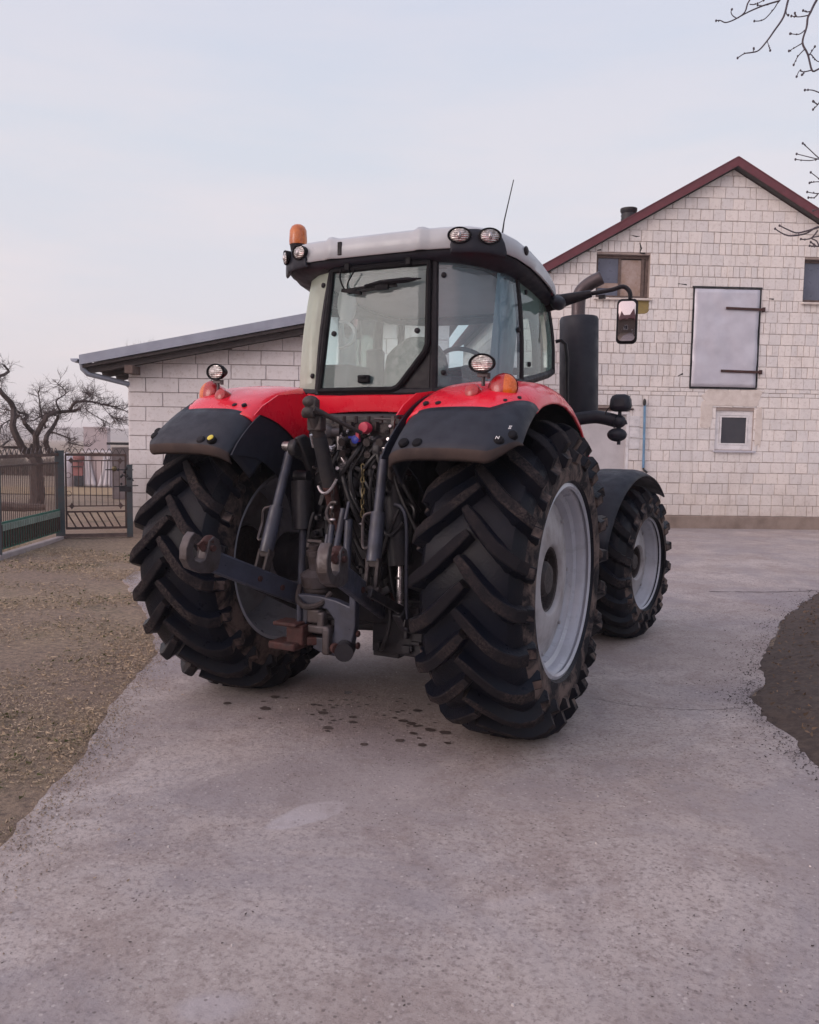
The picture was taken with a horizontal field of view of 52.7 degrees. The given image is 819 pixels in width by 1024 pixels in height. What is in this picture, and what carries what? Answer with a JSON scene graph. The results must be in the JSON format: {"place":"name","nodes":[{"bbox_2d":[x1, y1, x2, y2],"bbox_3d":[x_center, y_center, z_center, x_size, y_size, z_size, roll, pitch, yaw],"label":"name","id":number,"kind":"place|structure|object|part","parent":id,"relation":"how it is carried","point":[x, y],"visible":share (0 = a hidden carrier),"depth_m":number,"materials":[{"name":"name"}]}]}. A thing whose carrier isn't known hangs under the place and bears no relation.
{"place":"outdoors","nodes":[
{"label":"outdoors","id":0,"kind":"place"},
{"bbox_2d":[0,426,128,440],"bbox_3d":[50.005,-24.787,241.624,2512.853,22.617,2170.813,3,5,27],"label":"hills","id":1,"kind":"structure","parent":0,"point":[116,435],"depth_m":885.67,"materials":[{"name":"grey"}]},
{"bbox_2d":[83,427,110,450],"bbox_3d":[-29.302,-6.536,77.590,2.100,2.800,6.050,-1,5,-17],"label":"house","id":2,"kind":"structure","parent":0,"point":[97,444],"depth_m":74.77,"materials":[{"name":"beige paint"}]},
{"bbox_2d":[0,439,779,846],"bbox_3d":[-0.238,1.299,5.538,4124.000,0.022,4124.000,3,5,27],"label":"ground","id":3,"kind":"structure","parent":0,"point":[20,655],"depth_m":7.19,"materials":[{"name":"soil"}]},
{"bbox_2d":[0,483,1,554],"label":"fence post","id":4,"kind":"object","parent":3,"relation":"on","point":[0,525],"visible":0.92,"depth_m":11.78,"materials":[{"name":"metal"}]},
{"bbox_2d":[2,501,44,511],"bbox_3d":[-7.331,-0.106,15.698,0.765,0.200,0.180,-1,5,-23],"label":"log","id":5,"kind":"object","parent":3,"relation":"on","point":[20,507],"visible":0.38,"depth_m":15.63,"materials":[{"name":"brown wood"}]},
{"bbox_2d":[0,452,54,475],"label":"hedge","id":6,"kind":"object","parent":3,"relation":"on","point":[12,461],"visible":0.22,"depth_m":38.88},
{"bbox_2d":[0,536,65,560],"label":"fence kerb","id":7,"kind":"structure","parent":3,"relation":"on","point":[14,552],"depth_m":12.84,"materials":[{"name":"grey concrete"}]},
{"bbox_2d":[54,450,64,536],"bbox_3d":[-6.090,-0.306,14.390,0.162,1.532,0.162,-1,5,-24],"label":"fence post","id":8,"kind":"object","parent":7,"relation":"on","point":[61,483],"visible":0.69,"depth_m":14.32,"materials":[{"name":"metal"}]},
{"bbox_2d":[0,448,60,549],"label":"metal fence","id":9,"kind":"object","parent":8,"relation":"attached to","point":[23,529],"visible":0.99,"depth_m":12.96,"materials":[{"name":"metal"}]},
{"bbox_2d":[1,486,111,494],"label":"field strip","id":10,"kind":"object","parent":3,"relation":"on","point":[93,491],"visible":0.12,"depth_m":27.27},
{"bbox_2d":[0,353,128,503],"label":"fruit tree","id":11,"kind":"object","parent":3,"relation":"on","point":[44,415],"visible":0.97,"depth_m":21.75,"materials":[{"name":"brown plant"}]},
{"bbox_2d":[64,453,73,485],"bbox_3d":[-12.625,-1.374,30.500,0.680,1.640,0.689,1,5,0],"label":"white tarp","id":12,"kind":"object","parent":3,"relation":"on","point":[69,471],"visible":0.11,"depth_m":30.23,"materials":[{"name":"white fabric"}]},
{"bbox_2d":[0,543,155,834],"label":"dry straw","id":13,"kind":"object","parent":3,"relation":"on","point":[110,558],"visible":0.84,"depth_m":6.63,"materials":[{"name":"beige plant"}]},
{"bbox_2d":[71,456,84,486],"bbox_3d":[-11.982,-1.535,29.960,0.490,1.210,0.408,1,5,0],"label":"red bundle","id":14,"kind":"object","parent":3,"relation":"on","point":[75,472],"visible":0.69,"depth_m":29.86,"materials":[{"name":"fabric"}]},
{"bbox_2d":[64,533,126,537],"bbox_3d":[-5.563,0.408,14.604,1.079,0.060,0.150,-1,5,-20],"label":"threshold board","id":15,"kind":"object","parent":3,"relation":"on","point":[96,535],"visible":0.95,"depth_m":14.58,"materials":[{"name":"grey concrete"}]},
{"bbox_2d":[81,451,111,486],"bbox_3d":[-11.333,-1.612,30.530,1.050,1.290,1.300,1,5,0],"label":"sheeted tent","id":16,"kind":"object","parent":3,"relation":"on","point":[96,471],"visible":0.71,"depth_m":29.97,"materials":[{"name":"white fabric"}]},
{"bbox_2d":[107,442,129,498],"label":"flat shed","id":17,"kind":"structure","parent":3,"relation":"on","point":[117,464],"depth_m":24.08,"materials":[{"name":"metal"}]},
{"bbox_2d":[126,465,132,536],"bbox_3d":[-5.014,-0.202,14.794,0.112,1.292,0.112,-1,5,-24],"label":"fence post","id":18,"kind":"object","parent":3,"relation":"on","point":[129,509],"visible":0.98,"depth_m":14.76,"materials":[{"name":"metal"}]},
{"bbox_2d":[64,448,137,529],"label":"garden gate","id":19,"kind":"structure","parent":18,"relation":"attached to","point":[125,488],"depth_m":14.59,"materials":[{"name":"metal"}]},
{"bbox_2d":[70,313,457,533],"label":"shed","id":20,"kind":"structure","parent":3,"relation":"on","point":[167,378],"depth_m":15.24,"materials":[{"name":"brick"}]},
{"bbox_2d":[452,156,818,529],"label":"barn","id":21,"kind":"structure","parent":3,"relation":"on","point":[715,365],"depth_m":17.68,"materials":[{"name":"brick"}]},
{"bbox_2d":[581,414,625,468],"bbox_3d":[4.113,-0.972,17.905,1.180,2.400,0.050,1,5,-2],"label":"door","id":22,"kind":"structure","parent":21,"relation":"in","point":[608,455],"depth_m":17.85,"materials":[{"name":"paint"}]},
{"bbox_2d":[594,255,651,300],"bbox_3d":[4.516,-4.983,17.572,1.220,0.977,0.351,1,5,-2],"label":"window","id":23,"kind":"structure","parent":21,"relation":"in","point":[615,270],"depth_m":17.61,"materials":[{"name":"brown wood"}]},
{"bbox_2d":[642,399,647,472],"bbox_3d":[5.056,-1.624,17.713,0.161,1.598,0.096,1,5,-2],"label":"wall pipe","id":24,"kind":"object","parent":21,"relation":"attached to","point":[644,428],"depth_m":17.70,"materials":[{"name":"blue plastic"}]},
{"bbox_2d":[713,411,755,452],"bbox_3d":[7.020,-1.751,17.912,0.910,0.917,0.281,1,5,-2],"label":"window","id":25,"kind":"structure","parent":21,"relation":"in","point":[733,430],"depth_m":17.91,"materials":[{"name":"white plastic"}]},
{"bbox_2d":[801,260,818,304],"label":"window","id":26,"kind":"structure","parent":21,"relation":"in","point":[811,267],"depth_m":17.79,"materials":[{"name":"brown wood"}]},
{"bbox_2d":[715,0,818,247],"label":"overhanging tree","id":27,"kind":"object","parent":3,"relation":"on","point":[813,101],"visible":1,"depth_m":6.80,"materials":[{"name":"brown plant"}]},
{"bbox_2d":[748,593,818,766],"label":"soil bed","id":28,"kind":"object","parent":3,"relation":"on","point":[808,743],"visible":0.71,"depth_m":6.08,"materials":[{"name":"brown soil"}]},
{"bbox_2d":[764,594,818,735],"bbox_3d":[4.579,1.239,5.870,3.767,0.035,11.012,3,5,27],"label":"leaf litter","id":29,"kind":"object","parent":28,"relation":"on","point":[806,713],"visible":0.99,"depth_m":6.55,"materials":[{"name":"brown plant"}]},
{"bbox_2d":[0,528,818,1023],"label":"concrete path","id":30,"kind":"structure","parent":0,"point":[688,846],"depth_m":3.54,"materials":[{"name":"grey concrete"}]},
{"bbox_2d":[0,571,203,953],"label":"edge crumbs","id":31,"kind":"object","parent":30,"relation":"on","point":[96,736],"visible":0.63,"depth_m":4.53,"materials":[{"name":"grey gravel"}]},
{"bbox_2d":[223,690,508,745],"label":"drip spots","id":32,"kind":"object","parent":30,"relation":"on","point":[353,722],"visible":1,"depth_m":5.19,"materials":[{"name":"black liquid"}]},
{"bbox_2d":[129,180,671,739],"bbox_3d":[0.430,-0.489,6.604,2.731,3.386,5.423,3,5,27],"label":"tractor","id":33,"kind":"object","parent":30,"relation":"on","point":[483,542],"visible":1,"depth_m":5.09,"materials":[{"name":"paint"}]},
{"bbox_3d":[-0.234,-1.183,5.283,0.817,0.850,0.171,3,5,27],"label":"rear window","id":34,"kind":"part","parent":33,"relation":"part of","materials":[{"name":"clear glass"}]},
{"bbox_2d":[1,550,814,1022],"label":"dark grit","id":35,"kind":"object","parent":30,"relation":"on","point":[445,834],"visible":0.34,"depth_m":3.62,"materials":[{"name":"black gravel"}]},
{"bbox_2d":[33,554,810,1005],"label":"pebbles","id":36,"kind":"object","parent":30,"relation":"on","point":[445,772],"visible":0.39,"depth_m":3.53,"materials":[{"name":"grey stone"}]},
{"bbox_2d":[596,698,738,709],"bbox_3d":[1.735,1.307,5.572,0.985,0.001,0.134,2,5,11],"label":"crack","id":37,"kind":"object","parent":30,"relation":"on","point":[673,708],"visible":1,"depth_m":5.51,"materials":[{"name":"grey concrete"}]},
{"bbox_2d":[656,591,818,791],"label":"edge debris","id":38,"kind":"object","parent":30,"relation":"on","point":[760,691],"visible":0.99,"depth_m":5.73,"materials":[{"name":"grey gravel"}]},
{"bbox_2d":[712,590,814,591],"bbox_3d":[4.811,0.976,10.161,2.332,0.001,0.130,1,5,-5],"label":"crack","id":39,"kind":"object","parent":30,"relation":"on","point":[739,591],"visible":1,"depth_m":10.08,"materials":[{"name":"grey concrete"}]},
{"bbox_2d":[0,0,818,428],"label":"sky","id":40,"kind":"structure","parent":0,"point":[160,159],"materials":[{"name":"white"}]}
]}

